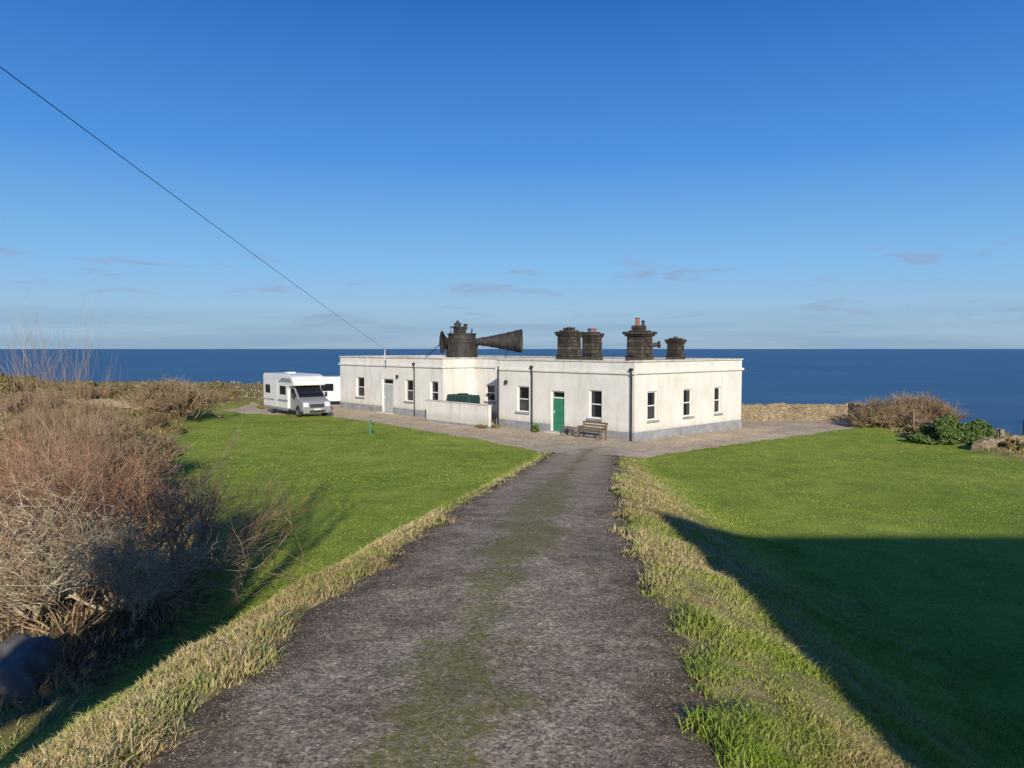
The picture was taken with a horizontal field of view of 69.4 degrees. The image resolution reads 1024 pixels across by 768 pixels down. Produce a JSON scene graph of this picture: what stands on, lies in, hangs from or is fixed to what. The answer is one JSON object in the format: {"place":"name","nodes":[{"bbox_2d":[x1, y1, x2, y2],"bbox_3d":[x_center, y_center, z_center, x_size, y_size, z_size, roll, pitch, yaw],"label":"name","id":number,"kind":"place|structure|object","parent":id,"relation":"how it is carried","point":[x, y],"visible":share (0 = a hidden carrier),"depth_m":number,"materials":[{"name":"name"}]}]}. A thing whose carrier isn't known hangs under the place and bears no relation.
{"place":"outdoors","nodes":[
{"label":"outdoors","id":0,"kind":"place"},
{"bbox_2d":[134,448,722,767],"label":"driveway","id":1,"kind":"structure","parent":0,"point":[603,713],"depth_m":5.15,"materials":[{"name":"gravel"}]},
{"bbox_2d":[0,380,1023,767],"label":"ground","id":2,"kind":"structure","parent":0,"point":[384,436],"depth_m":16.95,"materials":[{"name":"green plant"}]},
{"bbox_2d":[0,372,24,393],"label":"gorse bush","id":3,"kind":"object","parent":2,"relation":"on","point":[3,384],"visible":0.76,"depth_m":62.63,"materials":[{"name":"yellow plant"}]},
{"bbox_2d":[0,633,59,706],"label":"boulder","id":4,"kind":"object","parent":2,"relation":"on","point":[23,657],"visible":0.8,"depth_m":9.14,"materials":[{"name":"stone"}]},
{"bbox_2d":[14,374,58,388],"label":"gorse bush","id":5,"kind":"object","parent":2,"relation":"on","point":[34,383],"visible":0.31,"depth_m":70.00,"materials":[{"name":"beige plant"}]},
{"bbox_2d":[0,413,120,549],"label":"bare shrub","id":6,"kind":"object","parent":2,"relation":"on","point":[37,476],"visible":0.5,"depth_m":15.27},
{"bbox_2d":[0,287,130,523],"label":"bare shrub","id":7,"kind":"object","parent":2,"relation":"on","point":[43,425],"visible":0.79,"depth_m":18.50,"materials":[{"name":"plant"}]},
{"bbox_2d":[0,447,156,619],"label":"bare shrub","id":8,"kind":"object","parent":2,"relation":"on","point":[19,607],"visible":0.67,"depth_m":11.54,"materials":[{"name":"brown plant"}]},
{"bbox_2d":[0,416,157,577],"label":"bare shrub","id":9,"kind":"object","parent":2,"relation":"on","point":[9,500],"visible":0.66,"depth_m":13.53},
{"bbox_2d":[54,380,108,395],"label":"gorse bush","id":10,"kind":"object","parent":2,"relation":"on","point":[85,383],"visible":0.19,"depth_m":61.53,"materials":[{"name":"brown plant"}]},
{"bbox_2d":[29,395,137,407],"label":"stone wall","id":11,"kind":"structure","parent":2,"relation":"on","point":[118,404],"depth_m":50.34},
{"bbox_2d":[0,397,176,536],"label":"bare shrub","id":12,"kind":"object","parent":2,"relation":"on","point":[17,442],"visible":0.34,"depth_m":18.31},
{"bbox_2d":[0,484,213,633],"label":"bare shrub","id":13,"kind":"object","parent":2,"relation":"on","point":[15,619],"visible":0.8,"depth_m":10.87,"materials":[{"name":"plant"}]},
{"bbox_2d":[4,492,225,630],"bbox_3d":[-6.287,2.651,11.946,3.306,2.112,3.411,0,3,0],"label":"bare shrub","id":14,"kind":"object","parent":2,"relation":"on","point":[129,606],"visible":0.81,"depth_m":11.41,"materials":[{"name":"brown plant"}]},
{"bbox_2d":[0,383,230,520],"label":"heath scrub","id":15,"kind":"object","parent":2,"relation":"on","point":[151,421],"visible":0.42,"depth_m":27.73,"materials":[{"name":"plant"}]},
{"bbox_2d":[91,384,140,398],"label":"gorse bush","id":16,"kind":"object","parent":2,"relation":"on","point":[126,389],"visible":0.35,"depth_m":57.47,"materials":[{"name":"brown plant"}]},
{"bbox_2d":[40,426,242,546],"bbox_3d":[-8.181,2.279,16.367,4.605,2.730,3.645,0,3,0],"label":"bare shrub","id":17,"kind":"object","parent":2,"relation":"on","point":[131,484],"visible":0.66,"depth_m":15.98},
{"bbox_2d":[123,409,169,420],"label":"gorse bush","id":18,"kind":"object","parent":2,"relation":"on","point":[140,412],"visible":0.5,"depth_m":43.96,"materials":[{"name":"brown plant"}]},
{"bbox_2d":[116,377,196,412],"bbox_3d":[-22.827,0.848,48.329,5.128,2.710,5.403,0,3,0],"label":"hawthorn bush","id":19,"kind":"object","parent":2,"relation":"on","point":[139,393],"visible":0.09,"depth_m":47.40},
{"bbox_2d":[0,401,315,619],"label":"bare shrub","id":20,"kind":"object","parent":2,"relation":"on","point":[180,549],"visible":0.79,"depth_m":12.35,"materials":[{"name":"plant"}]},
{"bbox_2d":[151,423,189,433],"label":"gorse bush","id":21,"kind":"object","parent":2,"relation":"on","point":[177,429],"visible":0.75,"depth_m":39.85,"materials":[{"name":"yellow plant"}]},
{"bbox_2d":[118,374,234,421],"bbox_3d":[-20.788,0.762,46.304,5.594,3.079,5.490,1,3,18],"label":"hawthorn bush","id":22,"kind":"object","parent":2,"relation":"on","point":[173,397],"visible":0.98,"depth_m":45.48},
{"bbox_2d":[104,445,327,590],"bbox_3d":[-5.926,2.495,14.024,4.125,2.441,3.102,-3,4,-43],"label":"bare shrub","id":23,"kind":"object","parent":2,"relation":"on","point":[206,527],"visible":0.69,"depth_m":14.12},
{"bbox_2d":[198,382,241,398],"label":"gorse bush","id":24,"kind":"object","parent":2,"relation":"on","point":[216,385],"visible":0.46,"depth_m":61.82,"materials":[{"name":"brown plant"}]},
{"bbox_2d":[256,400,269,408],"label":"gorse bush","id":25,"kind":"object","parent":2,"relation":"on","point":[261,406],"visible":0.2,"depth_m":57.12,"materials":[{"name":"beige plant"}]},
{"bbox_2d":[340,357,442,412],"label":"wall","id":26,"kind":"structure","parent":2,"relation":"on","point":[374,376],"depth_m":52.59,"materials":[{"name":"white paint"}]},
{"bbox_2d":[384,384,392,411],"bbox_3d":[-8.817,1.017,53.177,0.050,1.960,1.288,-3,4,-42],"label":"door","id":27,"kind":"structure","parent":26,"relation":"attached to","point":[388,398],"depth_m":53.20,"materials":[{"name":"white"}]},
{"bbox_2d":[338,363,443,367],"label":"cornice","id":28,"kind":"structure","parent":26,"relation":"attached to","point":[422,366],"depth_m":52.39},
{"bbox_2d":[339,356,446,358],"bbox_3d":[-8.891,-1.919,53.091,0.380,0.090,13.371,-3,4,-42],"label":"coping","id":29,"kind":"object","parent":26,"relation":"on","point":[396,357],"visible":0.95,"depth_m":51.92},
{"bbox_2d":[413,365,414,415],"bbox_3d":[-6.678,0.377,50.400,0.120,3.650,0.080,-3,4,-42],"label":"downpipe","id":30,"kind":"object","parent":26,"relation":"attached to","point":[414,390],"visible":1,"depth_m":50.38,"materials":[{"name":"black metal"}]},
{"bbox_2d":[434,382,437,399],"bbox_3d":[-4.898,0.551,49.182,0.030,1.480,0.884,-3,4,-42],"label":"interior","id":31,"kind":"object","parent":26,"relation":"attached to","point":[436,390],"visible":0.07,"depth_m":49.30,"materials":[{"name":"black"}]},
{"bbox_2d":[404,356,434,356],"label":"wall","id":32,"kind":"structure","parent":2,"relation":"on","point":[419,356],"depth_m":62.98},
{"bbox_2d":[382,355,441,356],"bbox_3d":[-9.689,-2.317,61.209,10.109,0.090,0.380,-3,4,-42],"label":"coping","id":33,"kind":"object","parent":32,"relation":"on","point":[408,355],"visible":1,"depth_m":61.60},
{"bbox_2d":[443,359,473,400],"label":"wall","id":34,"kind":"structure","parent":2,"relation":"on","point":[457,380],"depth_m":49.00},
{"bbox_2d":[443,357,473,358],"bbox_3d":[-3.612,-1.721,49.081,2.682,0.090,0.380,-3,4,-42],"label":"coping","id":35,"kind":"object","parent":34,"relation":"on","point":[459,358],"visible":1,"depth_m":48.95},
{"bbox_2d":[444,365,473,367],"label":"cornice","id":36,"kind":"structure","parent":34,"relation":"attached to","point":[470,366],"depth_m":48.98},
{"bbox_2d":[474,359,496,412],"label":"wall","id":37,"kind":"structure","parent":2,"relation":"on","point":[483,377],"depth_m":49.12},
{"bbox_2d":[474,365,496,367],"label":"cornice","id":38,"kind":"structure","parent":37,"relation":"attached to","point":[475,366],"depth_m":48.88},
{"bbox_2d":[474,357,497,358],"bbox_3d":[-0.684,-1.665,47.994,0.380,0.090,5.407,-3,4,-42],"label":"coping","id":39,"kind":"object","parent":37,"relation":"on","point":[485,358],"visible":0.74,"depth_m":48.89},
{"bbox_2d":[489,385,494,399],"bbox_3d":[-1.190,0.571,48.983,0.030,1.100,0.900,-3,4,-42],"label":"interior","id":40,"kind":"object","parent":37,"relation":"attached to","point":[492,394],"visible":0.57,"depth_m":49.06,"materials":[{"name":"black"}]},
{"bbox_2d":[475,424,500,428],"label":"border plant","id":41,"kind":"object","parent":2,"relation":"on","point":[482,425],"visible":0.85,"depth_m":43.20,"materials":[{"name":"beige plant"}]},
{"bbox_2d":[0,452,1023,767],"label":"verge grass","id":42,"kind":"structure","parent":2,"relation":"on","point":[106,716],"depth_m":6.19,"materials":[{"name":"plant"}]},
{"bbox_2d":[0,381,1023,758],"bbox_3d":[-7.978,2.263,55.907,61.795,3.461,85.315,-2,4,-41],"label":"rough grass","id":43,"kind":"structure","parent":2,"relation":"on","point":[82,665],"depth_m":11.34,"materials":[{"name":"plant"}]},
{"bbox_2d":[219,401,854,457],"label":"gravel forecourt","id":44,"kind":"structure","parent":2,"relation":"on","point":[566,444],"depth_m":39.85,"materials":[{"name":"gravel"}]},
{"bbox_2d":[263,372,330,416],"bbox_3d":[-15.205,0.648,52.299,2.520,2.957,7.045,-2,4,-38],"label":"motorhome","id":45,"kind":"object","parent":44,"relation":"on","point":[300,394],"visible":1,"depth_m":50.71,"materials":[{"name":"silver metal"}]},
{"bbox_2d":[274,381,277,405],"bbox_3d":[-16.730,0.652,52.359,0.020,1.750,0.600,-2,4,-38],"label":"habitation door","id":46,"kind":"structure","parent":45,"relation":"in","point":[275,382],"depth_m":52.35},
{"bbox_2d":[280,386,285,394],"bbox_3d":[-15.905,0.427,51.310,0.030,0.600,1.050,-2,4,-38],"label":"side window","id":47,"kind":"structure","parent":45,"relation":"in","point":[282,388],"depth_m":51.18,"materials":[{"name":"black glass"}]},
{"bbox_2d":[320,376,339,400],"bbox_3d":[-13.434,0.602,61.698,6.052,2.497,2.260,-1,3,-12],"label":"caravan","id":48,"kind":"object","parent":44,"relation":"on","point":[331,387],"visible":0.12,"depth_m":60.32,"materials":[{"name":"white metal"}]},
{"bbox_2d":[321,384,333,390],"bbox_3d":[-15.048,0.274,60.219,1.000,0.600,0.030,-1,3,-12],"label":"window","id":49,"kind":"structure","parent":48,"relation":"in","point":[327,387],"depth_m":60.22,"materials":[{"name":"black glass"}]},
{"bbox_2d":[340,402,381,411],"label":"plinth","id":50,"kind":"structure","parent":44,"relation":"on","point":[364,407],"depth_m":55.75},
{"bbox_2d":[393,407,425,417],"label":"plinth","id":51,"kind":"structure","parent":44,"relation":"on","point":[410,412],"depth_m":51.05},
{"bbox_2d":[426,401,490,425],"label":"wall","id":52,"kind":"structure","parent":44,"relation":"on","point":[461,413],"depth_m":44.96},
{"bbox_2d":[426,399,491,405],"bbox_3d":[-3.360,1.133,45.239,0.280,0.060,6.256,-3,4,-42],"label":"wall coping","id":53,"kind":"object","parent":52,"relation":"on","point":[458,402],"visible":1,"depth_m":44.85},
{"bbox_2d":[426,419,490,428],"bbox_3d":[-3.374,2.502,45.292,0.200,0.300,6.196,-3,4,-42],"label":"foot","id":54,"kind":"object","parent":44,"relation":"on","point":[455,423],"visible":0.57,"depth_m":45.37},
{"bbox_2d":[447,393,479,403],"bbox_3d":[-3.126,1.508,47.373,1.080,1.835,2.300,-3,4,-42],"label":"oil tank","id":55,"kind":"object","parent":44,"relation":"on","point":[464,397],"visible":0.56,"depth_m":46.74,"materials":[{"name":"teal plastic"}]},
{"bbox_2d":[532,423,538,431],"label":"potted plant","id":56,"kind":"object","parent":44,"relation":"on","point":[536,426],"visible":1,"depth_m":41.09,"materials":[{"name":"green plant"}]},
{"bbox_2d":[543,431,565,433],"bbox_3d":[2.372,2.725,40.570,0.450,0.215,1.425,-3,4,-42],"label":"door step","id":57,"kind":"object","parent":44,"relation":"on","point":[555,432],"depth_m":40.46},
{"bbox_2d":[562,426,575,435],"bbox_3d":[3.020,2.533,39.371,0.450,0.475,0.600,-3,4,-42],"label":"side table","id":58,"kind":"object","parent":44,"relation":"on","point":[569,428],"visible":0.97,"depth_m":39.27,"materials":[{"name":"brown wood"}]},
{"bbox_2d":[577,420,607,439],"bbox_3d":[4.087,2.387,37.674,0.595,0.920,1.600,-3,4,-42],"label":"garden bench","id":59,"kind":"object","parent":44,"relation":"on","point":[605,426],"visible":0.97,"depth_m":37.77,"materials":[{"name":"brown wood"}]},
{"bbox_2d":[497,360,634,432],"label":"wall","id":60,"kind":"structure","parent":2,"relation":"on","point":[576,388],"depth_m":39.84,"materials":[{"name":"white paint"}]},
{"bbox_2d":[498,367,498,425],"bbox_3d":[-0.816,0.736,44.039,0.074,3.550,0.074,-1,3,-22],"label":"downpipe","id":61,"kind":"object","parent":60,"relation":"attached to","point":[498,396],"visible":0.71,"depth_m":44.01,"materials":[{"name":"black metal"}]},
{"bbox_2d":[518,386,519,410],"bbox_3d":[0.421,0.848,43.086,0.090,1.480,0.070,-3,4,-42],"label":"frame","id":62,"kind":"object","parent":60,"relation":"on","point":[518,398],"visible":1,"depth_m":43.06,"materials":[{"name":"white"}]},
{"bbox_2d":[496,418,550,430],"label":"plinth","id":63,"kind":"structure","parent":60,"relation":"attached to","point":[525,425],"depth_m":42.76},
{"bbox_2d":[521,387,528,410],"bbox_3d":[0.884,0.858,42.877,0.030,1.480,1.005,-3,4,-42],"label":"interior","id":64,"kind":"object","parent":60,"relation":"attached to","point":[524,392],"visible":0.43,"depth_m":42.96,"materials":[{"name":"black"}]},
{"bbox_2d":[531,368,532,429],"bbox_3d":[1.114,0.790,41.902,0.120,3.650,0.080,-3,4,-42],"label":"downpipe","id":65,"kind":"object","parent":60,"relation":"attached to","point":[531,398],"visible":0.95,"depth_m":41.89,"materials":[{"name":"black metal"}]},
{"bbox_2d":[552,391,553,430],"bbox_3d":[2.282,1.471,41.075,0.100,2.230,0.070,-3,4,-42],"label":"door frame","id":66,"kind":"object","parent":60,"relation":"attached to","point":[552,409],"visible":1,"depth_m":41.03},
{"bbox_2d":[553,398,563,430],"bbox_3d":[2.600,1.688,40.729,0.050,1.790,0.885,-3,4,-42],"label":"door","id":67,"kind":"structure","parent":60,"relation":"attached to","point":[558,414],"depth_m":40.73,"materials":[{"name":"green"}]},
{"bbox_2d":[554,415,557,426],"bbox_3d":[2.448,2.072,40.872,0.017,0.650,0.283,-3,4,-42],"label":"door panel","id":68,"kind":"structure","parent":67,"relation":"attached to","point":[555,421],"depth_m":40.89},
{"bbox_2d":[559,416,562,427],"bbox_3d":[2.711,2.085,40.585,0.017,0.650,0.283,-3,4,-42],"label":"door panel","id":69,"kind":"structure","parent":67,"relation":"attached to","point":[561,422],"depth_m":40.58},
{"bbox_2d":[555,392,563,396],"bbox_3d":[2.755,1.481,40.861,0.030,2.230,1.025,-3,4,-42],"label":"transom window","id":70,"kind":"structure","parent":60,"relation":"attached to","point":[559,394],"depth_m":40.93,"materials":[{"name":"black"}]},
{"bbox_2d":[495,368,635,374],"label":"cornice","id":71,"kind":"structure","parent":60,"relation":"attached to","point":[571,371],"depth_m":39.74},
{"bbox_2d":[496,359,638,362],"bbox_3d":[2.688,-1.293,40.481,0.380,0.090,10.429,-3,4,-42],"label":"coping","id":72,"kind":"object","parent":60,"relation":"on","point":[571,360],"visible":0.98,"depth_m":39.50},
{"bbox_2d":[590,390,591,417],"bbox_3d":[4.171,1.046,38.996,0.090,1.480,0.070,-3,4,-42],"label":"frame","id":73,"kind":"object","parent":60,"relation":"attached to","point":[590,403],"visible":1,"depth_m":38.97,"materials":[{"name":"white"}]},
{"bbox_2d":[593,391,600,416],"bbox_3d":[4.596,1.055,38.829,0.030,1.480,0.892,-3,4,-42],"label":"interior","id":74,"kind":"object","parent":60,"relation":"attached to","point":[597,401],"visible":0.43,"depth_m":38.89,"materials":[{"name":"black"}]},
{"bbox_2d":[564,426,634,441],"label":"plinth","id":75,"kind":"structure","parent":60,"relation":"attached to","point":[618,435],"depth_m":37.95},
{"bbox_2d":[630,371,631,440],"bbox_3d":[5.909,1.044,36.673,0.120,3.650,0.080,-3,4,-42],"label":"downpipe","id":76,"kind":"object","parent":60,"relation":"attached to","point":[631,410],"visible":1,"depth_m":36.67,"materials":[{"name":"black metal"}]},
{"bbox_2d":[519,357,665,359],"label":"wall","id":77,"kind":"structure","parent":2,"relation":"on","point":[545,357],"depth_m":55.53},
{"bbox_2d":[442,355,730,358],"bbox_3d":[3.627,-1.966,53.944,0.380,0.090,29.006,-3,4,-42],"label":"coping","id":78,"kind":"object","parent":77,"relation":"on","point":[603,357],"visible":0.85,"depth_m":54.30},
{"bbox_2d":[634,360,741,432],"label":"wall","id":79,"kind":"structure","parent":2,"relation":"on","point":[668,388],"depth_m":39.65,"materials":[{"name":"paint"}]},
{"bbox_2d":[647,393,651,418],"bbox_3d":[6.932,1.098,37.946,0.834,1.480,0.030,-3,4,-42],"label":"interior","id":80,"kind":"object","parent":79,"relation":"attached to","point":[649,398],"visible":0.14,"depth_m":38.07,"materials":[{"name":"black"}]},
{"bbox_2d":[654,391,655,419],"bbox_3d":[7.349,1.092,38.057,0.070,1.480,0.090,-3,4,-42],"label":"frame","id":81,"kind":"object","parent":79,"relation":"attached to","point":[655,405],"visible":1,"depth_m":38.02,"materials":[{"name":"white"}]},
{"bbox_2d":[683,390,686,414],"bbox_3d":[9.239,0.995,40.057,0.838,1.480,0.030,-3,4,-42],"label":"interior","id":82,"kind":"object","parent":79,"relation":"attached to","point":[684,408],"visible":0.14,"depth_m":40.17,"materials":[{"name":"black"}]},
{"bbox_2d":[630,358,742,361],"bbox_3d":[9.708,-1.294,40.055,10.097,0.090,0.380,-3,4,-42],"label":"coping","id":83,"kind":"object","parent":79,"relation":"on","point":[685,360],"visible":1,"depth_m":39.38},
{"bbox_2d":[635,419,741,441],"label":"plinth","id":84,"kind":"structure","parent":79,"relation":"attached to","point":[679,431],"depth_m":39.70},
{"bbox_2d":[634,368,743,373],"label":"cornice","id":85,"kind":"structure","parent":79,"relation":"attached to","point":[683,371],"depth_m":39.39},
{"bbox_2d":[689,389,690,415],"bbox_3d":[9.658,0.989,40.169,0.070,1.480,0.090,-3,4,-42],"label":"frame","id":86,"kind":"object","parent":79,"relation":"attached to","point":[690,402],"visible":1,"depth_m":40.14,"materials":[{"name":"white"}]},
{"bbox_2d":[718,387,719,412],"bbox_3d":[11.775,0.895,42.106,0.070,1.480,0.090,-3,4,-42],"label":"frame","id":87,"kind":"object","parent":79,"relation":"attached to","point":[719,400],"visible":1,"depth_m":42.08,"materials":[{"name":"white"}]},
{"bbox_2d":[741,402,880,424],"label":"stone wall","id":88,"kind":"structure","parent":2,"relation":"on","point":[795,411],"depth_m":47.59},
{"bbox_2d":[845,395,919,429],"bbox_3d":[21.706,1.697,43.924,4.162,2.198,4.281,1,3,13],"label":"hedge bush","id":89,"kind":"object","parent":2,"relation":"on","point":[877,415],"visible":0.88,"depth_m":43.14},
{"bbox_2d":[902,424,932,432],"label":"gorse bush","id":90,"kind":"object","parent":2,"relation":"on","point":[914,429],"visible":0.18,"depth_m":40.37,"materials":[{"name":"yellow plant"}]},
{"bbox_2d":[874,390,968,427],"bbox_3d":[23.760,1.614,44.035,4.776,2.735,5.923,0,3,0],"label":"hedge bush","id":91,"kind":"object","parent":2,"relation":"on","point":[926,411],"visible":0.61,"depth_m":43.00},
{"bbox_2d":[903,393,972,420],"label":"hedge bush","id":92,"kind":"object","parent":2,"relation":"on","point":[948,406],"visible":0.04,"depth_m":44.12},
{"bbox_2d":[884,418,1004,438],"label":"stone wall","id":93,"kind":"structure","parent":2,"relation":"on","point":[1001,432],"depth_m":41.22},
{"bbox_2d":[905,412,997,444],"bbox_3d":[21.714,2.161,36.370,4.370,1.490,2.544,0,3,0],"label":"evergreen shrub","id":94,"kind":"object","parent":2,"relation":"on","point":[944,429],"visible":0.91,"depth_m":35.84,"materials":[{"name":"green plant"}]},
{"bbox_2d":[971,434,1023,450],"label":"stone wall","id":95,"kind":"structure","parent":2,"relation":"on","point":[979,445],"depth_m":33.98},
{"bbox_2d":[999,437,1023,450],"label":"gorse bush","id":96,"kind":"object","parent":2,"relation":"on","point":[1017,444],"visible":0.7,"depth_m":33.91,"materials":[{"name":"yellow plant"}]},
{"bbox_3d":[-6.055,-0.922,-8.730,1.600,9.090,0.309,0,3,0],"label":"utility pole","id":97,"kind":"object","parent":2,"relation":"on","visible":0},
{"bbox_2d":[0,66,383,348],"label":"overhead wire","id":98,"kind":"object","parent":97,"relation":"attached to","point":[146,175],"visible":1,"depth_m":13.82,"materials":[{"name":"black metal"}]},
{"bbox_2d":[0,349,1023,435],"bbox_3d":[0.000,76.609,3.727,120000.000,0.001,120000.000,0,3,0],"label":"sea","id":99,"kind":"structure","parent":0,"point":[986,385],"depth_m":2773.57,"materials":[{"name":"liquid"}]},
{"bbox_2d":[0,0,1023,348],"label":"sky","id":100,"kind":"structure","parent":0,"point":[711,174],"materials":[{"name":"blue"}]},
{"label":"flat roof","id":101,"kind":"object","parent":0,"visible":0},
{"bbox_2d":[426,321,522,357],"bbox_3d":[-2.678,-2.979,51.782,6.912,2.920,2.614,0,3,0],"label":"foghorn","id":102,"kind":"object","parent":101,"relation":"on","point":[459,341],"visible":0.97,"depth_m":51.11,"materials":[{"name":"metal"}]},
{"bbox_2d":[442,356,663,359],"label":"parapet","id":103,"kind":"structure","parent":101,"relation":"on","point":[555,358],"depth_m":54.85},
{"bbox_2d":[554,327,583,359],"bbox_3d":[3.389,-2.308,43.940,1.250,2.140,1.250,-3,4,-42],"label":"chimney stack","id":104,"kind":"object","parent":101,"relation":"on","point":[568,343],"visible":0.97,"depth_m":43.57,"materials":[{"name":"black stone"}]},
{"bbox_2d":[581,328,603,359],"bbox_3d":[4.778,-2.282,44.141,1.050,2.070,1.050,-3,4,-42],"label":"chimney stack","id":105,"kind":"object","parent":101,"relation":"on","point":[591,345],"visible":0.94,"depth_m":43.83,"materials":[{"name":"black stone"}]},
{"bbox_2d":[622,318,660,360],"bbox_3d":[7.306,-2.413,41.372,1.502,2.600,1.718,-3,4,-42],"label":"chimney stack","id":106,"kind":"object","parent":101,"relation":"on","point":[640,344],"visible":0.95,"depth_m":41.10,"materials":[{"name":"black stone"}]},
{"bbox_2d":[665,336,686,359],"bbox_3d":[9.501,-1.974,42.955,0.920,1.570,0.920,-3,4,-42],"label":"chimney stack","id":107,"kind":"object","parent":101,"relation":"on","point":[675,347],"visible":0.93,"depth_m":42.68,"materials":[{"name":"black stone"}]},
{"bbox_3d":[6.785,1.117,37.541,0.112,1.480,0.114,0,3,0],"label":"frame","id":108,"kind":"object","parent":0,"visible":0},
{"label":"sash rail","id":109,"kind":"object","parent":108,"relation":"attached to","visible":0},
{"bbox_2d":[647,406,652,417],"bbox_3d":[7.001,1.430,37.887,0.694,0.622,0.015,-3,4,-42],"label":"blind","id":110,"kind":"object","parent":109,"relation":"hanging from","point":[650,412],"visible":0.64,"depth_m":37.97,"materials":[{"name":"grey"}]},
{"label":"frame","id":111,"kind":"object","parent":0,"visible":0},
{"bbox_2d":[592,392,594,415],"bbox_3d":[4.309,1.047,38.994,0.050,1.280,0.120,-3,4,-42],"label":"curtain","id":112,"kind":"object","parent":111,"relation":"hanging from","point":[593,413],"visible":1,"depth_m":38.96,"materials":[{"name":"grey fabric"}]},
{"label":"frame","id":113,"kind":"object","parent":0,"visible":0},
{"bbox_2d":[686,390,687,413],"bbox_3d":[9.513,0.989,40.172,0.140,1.280,0.050,-3,4,-42],"label":"curtain","id":114,"kind":"object","parent":113,"relation":"hanging from","point":[686,401],"visible":1,"depth_m":40.13,"materials":[{"name":"grey fabric"}]},
{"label":"sash rail","id":115,"kind":"object","parent":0,"visible":0},
{"bbox_2d":[521,399,528,409],"bbox_3d":[0.808,1.190,42.823,0.015,0.622,0.865,-3,4,-42],"label":"blind","id":116,"kind":"object","parent":115,"relation":"hanging from","point":[524,404],"visible":0.64,"depth_m":42.90,"materials":[{"name":"grey"}]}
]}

